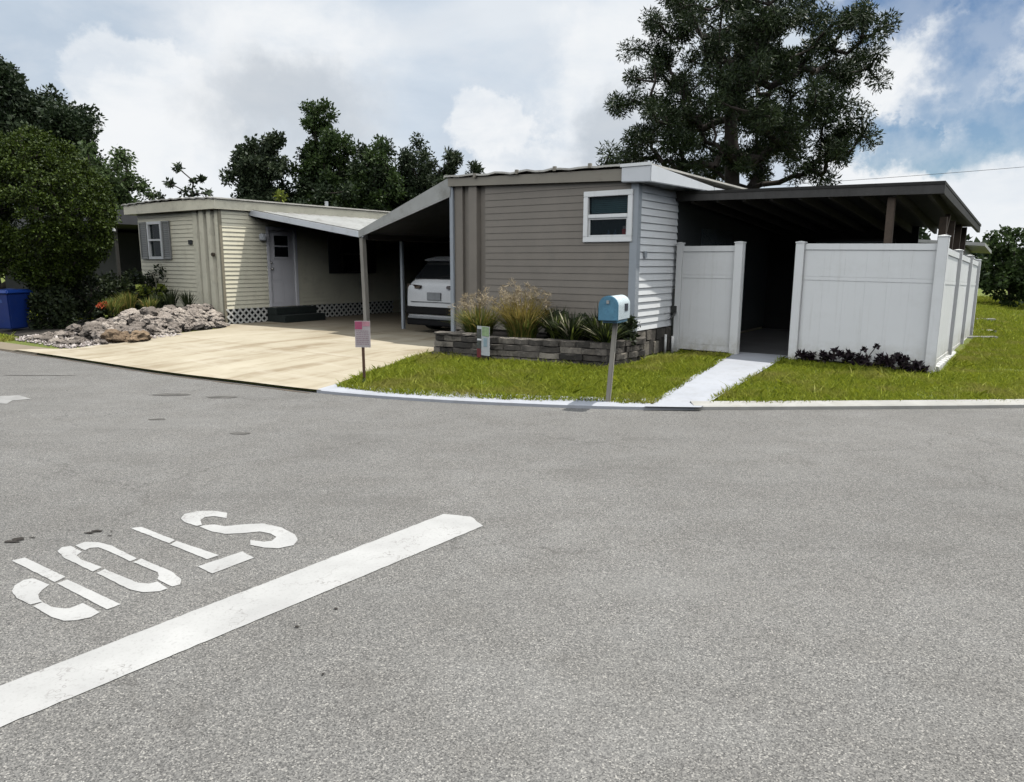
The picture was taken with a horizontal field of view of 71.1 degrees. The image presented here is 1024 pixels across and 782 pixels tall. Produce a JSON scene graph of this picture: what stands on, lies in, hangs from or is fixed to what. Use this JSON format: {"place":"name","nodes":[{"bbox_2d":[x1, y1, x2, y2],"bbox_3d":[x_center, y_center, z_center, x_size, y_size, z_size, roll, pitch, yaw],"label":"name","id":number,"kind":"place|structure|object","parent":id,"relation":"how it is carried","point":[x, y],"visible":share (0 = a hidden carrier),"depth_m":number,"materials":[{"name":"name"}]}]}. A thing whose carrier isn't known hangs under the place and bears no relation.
{"place":"outdoors","nodes":[
{"label":"outdoors","id":0,"kind":"place"},
{"bbox_2d":[14,311,450,389],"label":"driveway","id":1,"kind":"structure","parent":0,"point":[318,355],"depth_m":12.24,"materials":[{"name":"concrete"}]},
{"bbox_2d":[406,257,450,328],"bbox_3d":[-0.326,-2.279,16.538,2.040,1.596,4.463,8,12,35],"label":"parked car","id":2,"kind":"object","parent":1,"relation":"on","point":[429,297],"visible":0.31,"depth_m":14.94,"materials":[{"name":"white paint"}]},
{"bbox_2d":[442,287,504,335],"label":"ornamental grass","id":3,"kind":"object","parent":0,"point":[479,318],"depth_m":11.63,"materials":[{"name":"green plant"}]},
{"bbox_2d":[0,274,1021,399],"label":"yard","id":4,"kind":"structure","parent":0,"point":[960,346],"depth_m":11.57,"materials":[{"name":"soil"}]},
{"bbox_2d":[0,311,107,341],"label":"lawn grass","id":5,"kind":"structure","parent":4,"relation":"on","point":[4,338],"depth_m":14.26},
{"bbox_2d":[0,54,108,288],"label":"broadleaf tree","id":6,"kind":"object","parent":4,"relation":"on","point":[21,103],"visible":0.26,"depth_m":34.11,"materials":[{"name":"plant"}]},
{"bbox_2d":[3,210,141,296],"bbox_3d":[-18.154,-6.106,32.365,15.650,3.400,6.960,8,12,35],"label":"mobile home","id":7,"kind":"object","parent":4,"relation":"on","point":[125,256],"visible":0.11,"depth_m":29.13,"materials":[{"name":"plastic"}]},
{"bbox_2d":[0,318,165,335],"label":"mulch bed","id":8,"kind":"object","parent":4,"relation":"on","point":[23,331],"visible":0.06,"depth_m":15.69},
{"bbox_2d":[0,289,35,328],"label":"recycling bin","id":9,"kind":"object","parent":8,"relation":"on","point":[13,311],"visible":0.9,"depth_m":15.52,"materials":[{"name":"plastic"}]},
{"bbox_2d":[24,283,81,329],"bbox_3d":[-10.310,-1.870,16.159,1.158,1.218,1.045,0,10,0],"label":"leafy shrub","id":10,"kind":"object","parent":8,"relation":"on","point":[51,301],"visible":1,"depth_m":15.90,"materials":[{"name":"green plant"}]},
{"bbox_2d":[0,123,121,322],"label":"clipped tree","id":11,"kind":"object","parent":8,"relation":"on","point":[74,253],"visible":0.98,"depth_m":15.56,"materials":[{"name":"green plant"}]},
{"bbox_2d":[47,266,117,312],"bbox_3d":[-11.161,-2.595,18.543,2.002,1.664,1.525,0,10,0],"label":"leafy shrub","id":12,"kind":"object","parent":8,"relation":"on","point":[106,274],"visible":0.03,"depth_m":18.38,"materials":[{"name":"green plant"}]},
{"bbox_2d":[62,271,131,322],"bbox_3d":[-10.252,-2.252,17.429,1.588,1.402,1.589,9,13,39],"label":"leafy shrub","id":13,"kind":"object","parent":8,"relation":"on","point":[87,302],"visible":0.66,"depth_m":17.26,"materials":[{"name":"green plant"}]},
{"bbox_2d":[92,301,116,319],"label":"flowering shrub","id":14,"kind":"object","parent":8,"relation":"on","point":[100,310],"visible":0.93,"depth_m":15.54,"materials":[{"name":"green plant"}]},
{"bbox_2d":[97,297,121,315],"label":"grassy plant","id":15,"kind":"object","parent":8,"relation":"on","point":[111,305],"visible":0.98,"depth_m":15.61,"materials":[{"name":"green plant"}]},
{"bbox_2d":[89,275,133,317],"bbox_3d":[-10.159,-2.362,18.388,1.366,1.258,1.183,0,10,0],"label":"leafy shrub","id":16,"kind":"object","parent":8,"relation":"on","point":[113,280],"visible":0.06,"depth_m":18.24,"materials":[{"name":"green plant"}]},
{"bbox_2d":[105,297,126,312],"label":"grassy plant","id":17,"kind":"object","parent":8,"relation":"on","point":[119,310],"visible":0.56,"depth_m":16.30,"materials":[{"name":"green plant"}]},
{"bbox_2d":[116,289,137,309],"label":"grassy plant","id":18,"kind":"object","parent":8,"relation":"on","point":[130,301],"visible":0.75,"depth_m":16.59,"materials":[{"name":"green plant"}]},
{"bbox_2d":[113,264,167,302],"bbox_3d":[-9.315,-2.511,18.415,1.630,1.577,1.453,-5,11,-27],"label":"leafy shrub","id":19,"kind":"object","parent":8,"relation":"on","point":[132,278],"visible":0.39,"depth_m":18.15,"materials":[{"name":"green plant"}]},
{"bbox_2d":[129,283,168,309],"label":"leafy shrub","id":20,"kind":"object","parent":8,"relation":"on","point":[144,293],"visible":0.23,"depth_m":17.71,"materials":[{"name":"green plant"}]},
{"bbox_2d":[137,296,160,307],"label":"grassy plant","id":21,"kind":"object","parent":8,"relation":"on","point":[152,302],"visible":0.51,"depth_m":16.30,"materials":[{"name":"green plant"}]},
{"bbox_2d":[150,290,164,307],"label":"spiky plant","id":22,"kind":"object","parent":8,"relation":"on","point":[158,302],"visible":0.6,"depth_m":16.97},
{"bbox_2d":[162,285,180,305],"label":"spiky plant","id":23,"kind":"object","parent":8,"relation":"on","point":[170,299],"visible":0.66,"depth_m":16.74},
{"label":"rock","id":24,"kind":"object","parent":8,"relation":"on","visible":0},
{"bbox_2d":[206,309,221,319],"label":"rock","id":25,"kind":"object","parent":24,"relation":"on","point":[212,313],"visible":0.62,"depth_m":16.45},
{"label":"rock","id":26,"kind":"object","parent":8,"relation":"on","visible":0},
{"bbox_2d":[71,323,82,333],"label":"rock","id":27,"kind":"object","parent":26,"relation":"on","point":[77,328],"visible":0.88,"depth_m":13.97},
{"bbox_2d":[15,329,185,348],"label":"gravel","id":28,"kind":"structure","parent":4,"relation":"on","point":[60,346],"depth_m":13.68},
{"bbox_2d":[101,322,113,329],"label":"rock","id":29,"kind":"object","parent":28,"relation":"on","point":[105,325],"visible":0.52,"depth_m":14.06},
{"bbox_2d":[105,321,117,328],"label":"rock","id":30,"kind":"object","parent":29,"relation":"on","point":[114,326],"visible":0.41,"depth_m":14.17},
{"bbox_2d":[110,317,126,324],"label":"rock","id":31,"kind":"object","parent":30,"relation":"on","point":[117,320],"visible":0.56,"depth_m":14.34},
{"bbox_2d":[46,140,158,232],"bbox_3d":[-18.619,-7.724,32.822,4.679,6.888,4.475,0,10,0],"label":"broadleaf tree","id":32,"kind":"object","parent":4,"relation":"on","point":[124,182],"visible":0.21,"depth_m":32.20,"materials":[{"name":"green plant"}]},
{"bbox_2d":[100,329,129,342],"bbox_3d":[-7.514,-0.982,13.598,0.548,0.395,0.589,-2,19,-40],"label":"rock","id":33,"kind":"object","parent":4,"relation":"on","point":[112,336],"visible":0.57,"depth_m":13.40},
{"bbox_2d":[125,330,151,342],"bbox_3d":[-7.149,-1.010,13.681,0.487,0.339,0.612,-15,1,-13],"label":"rock","id":34,"kind":"object","parent":4,"relation":"on","point":[134,336],"visible":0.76,"depth_m":13.53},
{"bbox_2d":[150,319,165,328],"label":"rock","id":35,"kind":"object","parent":4,"relation":"on","point":[158,322],"visible":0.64,"depth_m":14.88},
{"bbox_2d":[148,316,167,324],"bbox_3d":[-7.509,-1.479,15.152,0.430,0.228,0.366,-6,-2,3],"label":"rock","id":36,"kind":"object","parent":35,"relation":"on","point":[154,318],"visible":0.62,"depth_m":15.04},
{"bbox_2d":[140,314,153,326],"bbox_3d":[-7.680,-1.486,15.054,0.273,0.250,0.357,15,18,21],"label":"rock","id":37,"kind":"object","parent":36,"relation":"on","point":[146,319],"visible":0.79,"depth_m":14.98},
{"bbox_2d":[127,313,143,323],"bbox_3d":[-7.869,-1.503,14.958,0.320,0.274,0.358,9,13,39],"label":"rock","id":38,"kind":"object","parent":37,"relation":"on","point":[136,317],"visible":0.69,"depth_m":14.87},
{"bbox_2d":[164,314,175,328],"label":"rock","id":39,"kind":"object","parent":4,"relation":"on","point":[169,318],"visible":0.3,"depth_m":15.27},
{"bbox_2d":[158,311,168,316],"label":"rock","id":40,"kind":"object","parent":39,"relation":"on","point":[164,314],"visible":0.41,"depth_m":15.35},
{"bbox_2d":[139,306,158,315],"bbox_3d":[-7.733,-1.653,15.351,0.525,0.318,0.426,16,2,33],"label":"rock","id":41,"kind":"object","parent":40,"relation":"on","point":[151,310],"visible":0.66,"depth_m":15.19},
{"bbox_2d":[168,324,181,332],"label":"rock","id":42,"kind":"object","parent":4,"relation":"on","point":[176,328],"visible":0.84,"depth_m":14.86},
{"bbox_2d":[153,162,213,199],"bbox_3d":[-13.310,-6.467,29.375,2.521,5.682,0.798,0,10,0],"label":"sapling","id":43,"kind":"object","parent":4,"relation":"on","point":[171,183],"visible":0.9,"depth_m":28.98,"materials":[{"name":"plant"}]},
{"bbox_2d":[190,321,205,330],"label":"rock","id":44,"kind":"object","parent":4,"relation":"on","point":[199,325],"visible":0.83,"depth_m":15.65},
{"bbox_2d":[219,127,292,201],"bbox_3d":[-11.491,-8.154,33.284,3.297,7.638,3.277,0,10,0],"label":"broadleaf tree","id":45,"kind":"object","parent":4,"relation":"on","point":[250,165],"visible":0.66,"depth_m":32.09,"materials":[{"name":"green plant"}]},
{"bbox_2d":[273,188,287,202],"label":"broadleaf tree","id":46,"kind":"object","parent":4,"relation":"on","point":[279,198],"visible":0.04,"depth_m":30.57,"materials":[{"name":"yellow plant"}]},
{"bbox_2d":[121,196,449,323],"bbox_3d":[-3.292,-3.896,21.439,8.200,3.130,12.250,8,12,35],"label":"mobile home","id":47,"kind":"object","parent":4,"relation":"on","point":[233,260],"visible":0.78,"depth_m":17.97,"materials":[{"name":"beige"}]},
{"bbox_2d":[146,221,163,258],"bbox_3d":[-8.944,-3.870,18.452,0.690,0.940,0.550,8,12,35],"label":"window","id":48,"kind":"structure","parent":47,"relation":"in","point":[157,233],"depth_m":18.44,"materials":[{"name":"white plastic"}]},
{"bbox_2d":[265,226,299,306],"bbox_3d":[-5.799,-3.129,18.084,0.090,1.960,0.900,8,12,35],"label":"door","id":49,"kind":"structure","parent":47,"relation":"in","point":[281,242],"depth_m":18.11,"materials":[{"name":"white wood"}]},
{"bbox_2d":[340,234,360,272],"bbox_3d":[-4.441,-3.800,19.851,0.070,1.050,0.780,8,12,35],"label":"window","id":50,"kind":"structure","parent":47,"relation":"in","point":[350,245],"depth_m":19.83,"materials":[{"name":"black glass"}]},
{"bbox_2d":[282,96,349,205],"bbox_3d":[-9.040,-8.918,33.385,3.336,9.138,2.384,0,10,0],"label":"broadleaf tree","id":51,"kind":"object","parent":4,"relation":"on","point":[313,121],"visible":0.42,"depth_m":32.57,"materials":[{"name":"green plant"}]},
{"bbox_2d":[252,131,434,210],"bbox_3d":[-7.852,-8.554,35.768,10.262,7.930,10.444,-6,12,-32],"label":"broadleaf tree","id":52,"kind":"object","parent":4,"relation":"on","point":[403,158],"visible":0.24,"depth_m":32.30,"materials":[{"name":"plant"}]},
{"bbox_2d":[313,124,406,210],"bbox_3d":[-6.696,-8.181,33.238,4.539,7.760,3.587,0,10,0],"label":"broadleaf tree","id":53,"kind":"object","parent":4,"relation":"on","point":[331,142],"visible":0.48,"depth_m":31.95,"materials":[{"name":"green plant"}]},
{"bbox_2d":[355,321,370,383],"bbox_3d":[-1.891,-0.428,9.166,0.190,0.935,0.112,5,11,27],"label":"yard sign","id":54,"kind":"object","parent":4,"relation":"on","point":[362,335],"visible":0.94,"depth_m":9.10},
{"bbox_2d":[394,161,428,208],"bbox_3d":[-4.753,-7.667,34.298,4.211,6.439,3.112,5,11,23],"label":"broadleaf tree","id":55,"kind":"object","parent":4,"relation":"on","point":[408,180],"visible":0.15,"depth_m":33.00,"materials":[{"name":"plant"}]},
{"bbox_2d":[404,147,485,192],"bbox_3d":[-3.075,-7.754,33.292,4.177,6.970,3.317,0,10,0],"label":"broadleaf tree","id":56,"kind":"object","parent":4,"relation":"on","point":[454,159],"visible":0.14,"depth_m":32.51,"materials":[{"name":"green plant"}]},
{"bbox_2d":[477,326,489,359],"bbox_3d":[-0.438,-0.679,10.983,0.265,0.625,0.028,10,14,42],"label":"garden sign","id":57,"kind":"object","parent":4,"relation":"on","point":[483,340],"visible":0.86,"depth_m":10.96,"materials":[{"name":"white plastic"}]},
{"bbox_2d":[335,348,734,403],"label":"lawn grass","id":58,"kind":"structure","parent":4,"relation":"on","point":[461,375],"depth_m":9.51,"materials":[{"name":"plant"}]},
{"bbox_2d":[432,330,645,366],"bbox_3d":[0.303,-0.726,11.462,3.234,0.410,1.790,8,12,35],"label":"block planter","id":59,"kind":"object","parent":4,"relation":"on","point":[505,346],"visible":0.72,"depth_m":10.90,"materials":[{"name":"stone"}]},
{"bbox_2d":[535,306,576,338],"bbox_3d":[0.699,-1.071,11.296,0.924,0.576,0.937,-8,13,-38],"label":"strap leaf plant","id":60,"kind":"object","parent":59,"relation":"on","point":[552,335],"visible":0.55,"depth_m":11.22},
{"bbox_2d":[543,308,570,338],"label":"leafy shrub","id":61,"kind":"object","parent":59,"relation":"on","point":[547,334],"visible":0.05,"depth_m":11.66,"materials":[{"name":"green plant"}]},
{"bbox_2d":[545,311,589,339],"bbox_3d":[0.872,-0.968,10.887,0.976,0.520,0.872,7,12,33],"label":"strap leaf plant","id":62,"kind":"object","parent":59,"relation":"on","point":[569,330],"visible":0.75,"depth_m":10.80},
{"bbox_2d":[575,313,592,340],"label":"leafy shrub","id":63,"kind":"object","parent":59,"relation":"in","point":[585,338],"visible":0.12,"depth_m":11.33,"materials":[{"name":"green plant"}]},
{"bbox_2d":[577,302,621,340],"bbox_3d":[1.326,-1.038,10.823,0.944,0.683,0.976,5,11,27],"label":"strap leaf plant","id":64,"kind":"object","parent":59,"relation":"on","point":[596,321],"visible":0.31,"depth_m":10.71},
{"bbox_2d":[579,322,633,342],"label":"strap leaf plant","id":65,"kind":"object","parent":59,"relation":"in","point":[604,335],"visible":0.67,"depth_m":10.47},
{"bbox_2d":[611,314,640,345],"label":"leafy shrub","id":66,"kind":"object","parent":59,"relation":"on","point":[631,322],"visible":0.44,"depth_m":10.88,"materials":[{"name":"green plant"}]},
{"bbox_2d":[598,295,629,401],"bbox_3d":[1.137,-0.429,8.040,0.223,1.287,0.470,5,11,26],"label":"mailbox","id":67,"kind":"object","parent":4,"relation":"on","point":[615,310],"visible":0.98,"depth_m":7.89,"materials":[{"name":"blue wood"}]},
{"bbox_2d":[358,161,980,366],"bbox_3d":[5.009,-3.073,17.262,10.460,3.058,14.155,8,12,35],"label":"mobile home","id":68,"kind":"object","parent":4,"relation":"on","point":[546,230],"visible":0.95,"depth_m":12.16,"materials":[{"name":"beige"}]},
{"bbox_2d":[583,189,633,241],"bbox_3d":[1.644,-2.765,11.397,0.865,0.785,0.545,8,12,35],"label":"window","id":69,"kind":"structure","parent":68,"relation":"in","point":[611,210],"depth_m":11.30,"materials":[{"name":"white plastic"}]},
{"bbox_2d":[701,229,732,251],"bbox_3d":[3.921,-2.472,13.752,0.026,1.200,1.600,8,12,35],"label":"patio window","id":70,"kind":"structure","parent":68,"relation":"in","point":[709,237],"depth_m":13.57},
{"bbox_2d":[814,239,895,243],"bbox_3d":[7.285,-2.719,15.360,1.600,1.050,0.060,8,12,35],"label":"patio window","id":71,"kind":"structure","parent":68,"relation":"in","point":[831,241],"depth_m":15.27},
{"bbox_2d":[673,241,746,353],"bbox_3d":[3.258,-1.532,11.941,1.142,1.880,0.149,8,12,35],"label":"vinyl fence","id":72,"kind":"object","parent":4,"relation":"on","point":[708,295],"visible":0.91,"depth_m":11.91,"materials":[{"name":"plastic"}]},
{"bbox_2d":[645,352,787,406],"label":"walkway","id":73,"kind":"structure","parent":4,"relation":"on","point":[731,369],"depth_m":9.54,"materials":[{"name":"concrete"}]},
{"bbox_2d":[595,0,903,188],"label":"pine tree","id":74,"kind":"object","parent":4,"relation":"on","point":[759,58],"visible":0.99,"depth_m":24.87,"materials":[{"name":"green plant"}]},
{"bbox_2d":[681,328,896,366],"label":"patio floor","id":75,"kind":"structure","parent":4,"relation":"on","point":[768,341],"depth_m":13.59,"materials":[{"name":"concrete"}]},
{"bbox_2d":[794,349,816,360],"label":"ground cover plant","id":76,"kind":"object","parent":4,"relation":"on","point":[804,355],"visible":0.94,"depth_m":10.95,"materials":[{"name":"black plant"}]},
{"bbox_2d":[816,346,838,363],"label":"ground cover plant","id":77,"kind":"object","parent":4,"relation":"on","point":[825,356],"visible":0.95,"depth_m":10.76,"materials":[{"name":"black plant"}]},
{"bbox_2d":[836,347,855,364],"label":"ground cover plant","id":78,"kind":"object","parent":4,"relation":"on","point":[849,355],"visible":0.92,"depth_m":10.59,"materials":[{"name":"black plant"}]},
{"bbox_2d":[848,352,872,367],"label":"ground cover plant","id":79,"kind":"object","parent":4,"relation":"on","point":[859,358],"visible":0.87,"depth_m":10.48,"materials":[{"name":"black plant"}]},
{"bbox_2d":[708,332,1023,402],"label":"lawn grass","id":80,"kind":"structure","parent":4,"relation":"on","point":[976,358],"depth_m":9.44,"materials":[{"name":"plant"}]},
{"bbox_2d":[860,343,880,365],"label":"ground cover plant","id":81,"kind":"object","parent":4,"relation":"on","point":[877,346],"visible":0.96,"depth_m":10.40,"materials":[{"name":"black plant"}]},
{"bbox_2d":[863,351,889,367],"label":"ground cover plant","id":82,"kind":"object","parent":4,"relation":"on","point":[867,362],"visible":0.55,"depth_m":10.40,"materials":[{"name":"black plant"}]},
{"bbox_2d":[788,235,981,372],"bbox_3d":[7.357,-1.711,13.520,2.051,2.146,7.525,8,12,35],"label":"vinyl fence","id":83,"kind":"object","parent":4,"relation":"on","point":[917,302],"visible":0.88,"depth_m":10.61,"materials":[{"name":"plastic"}]},
{"bbox_2d":[877,352,904,369],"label":"ground cover plant","id":84,"kind":"object","parent":4,"relation":"on","point":[891,361],"visible":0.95,"depth_m":10.23,"materials":[{"name":"black plant"}]},
{"bbox_2d":[897,354,922,369],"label":"ground cover plant","id":85,"kind":"object","parent":4,"relation":"on","point":[905,359],"visible":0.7,"depth_m":10.16,"materials":[{"name":"black plant"}]},
{"bbox_2d":[906,361,930,373],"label":"ground cover plant","id":86,"kind":"object","parent":4,"relation":"on","point":[920,367],"visible":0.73,"depth_m":10.07,"materials":[{"name":"purple plant"}]},
{"bbox_2d":[918,239,991,254],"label":"garden shed","id":87,"kind":"structure","parent":4,"relation":"on","point":[975,247],"depth_m":16.35,"materials":[{"name":"white"}]},
{"bbox_2d":[973,295,1023,340],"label":"lawn grass","id":88,"kind":"structure","parent":4,"relation":"on","point":[1005,317],"depth_m":20.88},
{"bbox_2d":[975,224,1023,306],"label":"bush","id":89,"kind":"object","parent":4,"relation":"on","point":[1002,256],"visible":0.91,"depth_m":26.80,"materials":[{"name":"green plant"}]},
{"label":"rock","id":90,"kind":"object","parent":4,"relation":"on","visible":0},
{"bbox_2d":[80,330,89,336],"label":"rock","id":91,"kind":"object","parent":90,"relation":"on","point":[82,333],"visible":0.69,"depth_m":13.78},
{"bbox_2d":[83,323,104,337],"bbox_3d":[-8.127,-1.185,13.945,0.312,0.270,0.405,4,11,21],"label":"rock","id":92,"kind":"object","parent":91,"relation":"on","point":[90,328],"visible":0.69,"depth_m":13.83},
{"bbox_2d":[0,350,1023,781],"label":"road","id":93,"kind":"structure","parent":0,"point":[718,596],"depth_m":3.58,"materials":[{"name":"asphalt"}]},
{"bbox_2d":[0,395,29,403],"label":"road arrow","id":94,"kind":"object","parent":93,"relation":"on","point":[5,399],"visible":1,"depth_m":8.42,"materials":[{"name":"paint"}]},
{"bbox_2d":[0,342,50,355],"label":"kerb","id":95,"kind":"structure","parent":93,"relation":"on","point":[7,346],"depth_m":13.09,"materials":[{"name":"concrete"}]},
{"bbox_2d":[12,511,297,620],"bbox_3d":[-1.983,0.901,3.977,1.002,0.001,1.344,8,13,37],"label":"stop lettering","id":96,"kind":"object","parent":93,"relation":"on","point":[28,591],"visible":1,"depth_m":3.81,"materials":[{"name":"paint"}]},
{"bbox_2d":[2,350,307,392],"bbox_3d":[-8.284,-0.625,12.346,13.574,0.001,0.174,7,12,31],"label":"tar seam","id":97,"kind":"object","parent":93,"relation":"on","point":[160,374],"visible":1,"depth_m":10.26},
{"bbox_2d":[153,393,190,395],"bbox_3d":[-4.148,0.043,8.720,0.482,0.001,0.182,0,10,0],"label":"tar patch","id":98,"kind":"object","parent":93,"relation":"on","point":[171,394],"visible":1,"depth_m":8.72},
{"bbox_2d":[0,514,482,726],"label":"stop line","id":99,"kind":"object","parent":93,"relation":"on","point":[34,692],"visible":1,"depth_m":3.23,"materials":[{"name":"paint"}]},
{"bbox_2d":[317,383,693,409],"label":"kerb","id":100,"kind":"structure","parent":93,"relation":"on","point":[334,389],"depth_m":8.21,"materials":[{"name":"concrete"}]},
{"bbox_2d":[690,399,1023,409],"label":"kerb","id":101,"kind":"structure","parent":93,"relation":"on","point":[872,404],"depth_m":8.07,"materials":[{"name":"concrete"}]},
{"bbox_2d":[0,0,1023,265],"label":"sky","id":102,"kind":"structure","parent":0,"point":[507,85],"materials":[{"name":"white"}]},
{"bbox_2d":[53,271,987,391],"bbox_3d":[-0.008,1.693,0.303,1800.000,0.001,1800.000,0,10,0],"label":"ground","id":103,"kind":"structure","parent":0,"point":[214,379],"depth_m":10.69,"materials":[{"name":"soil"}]},
{"bbox_2d":[919,227,999,286],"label":"distant treeline","id":104,"kind":"object","parent":103,"relation":"on","point":[923,235],"depth_m":59.18,"materials":[{"name":"plant"}]},
{"bbox_2d":[489,278,553,337],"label":"ornamental grass","id":105,"kind":"object","parent":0,"point":[520,320],"depth_m":11.37,"materials":[{"name":"plant"}]},
{"bbox_2d":[784,167,1018,184],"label":"utility wire","id":106,"kind":"object","parent":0,"point":[914,175],"visible":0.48,"depth_m":42.39,"materials":[{"name":"black plastic"}]},
{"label":"rock","id":107,"kind":"object","parent":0,"visible":0},
{"bbox_2d":[119,308,139,324],"bbox_3d":[-8.007,-1.566,15.006,0.402,0.324,0.485,7,17,42],"label":"rock","id":108,"kind":"object","parent":107,"relation":"on","point":[125,314],"visible":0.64,"depth_m":14.88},
{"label":"rock","id":109,"kind":"object","parent":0,"visible":0},
{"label":"rock","id":110,"kind":"object","parent":109,"relation":"on","visible":0},
{"bbox_2d":[186,309,199,318],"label":"rock","id":111,"kind":"object","parent":110,"relation":"on","point":[194,313],"visible":0.66,"depth_m":15.98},
{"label":"rock","id":112,"kind":"object","parent":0,"visible":0},
{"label":"rock","id":113,"kind":"object","parent":112,"relation":"on","visible":0},
{"bbox_2d":[176,289,198,306],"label":"spiky plant","id":114,"kind":"object","parent":113,"relation":"on","point":[184,298],"visible":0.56,"depth_m":16.61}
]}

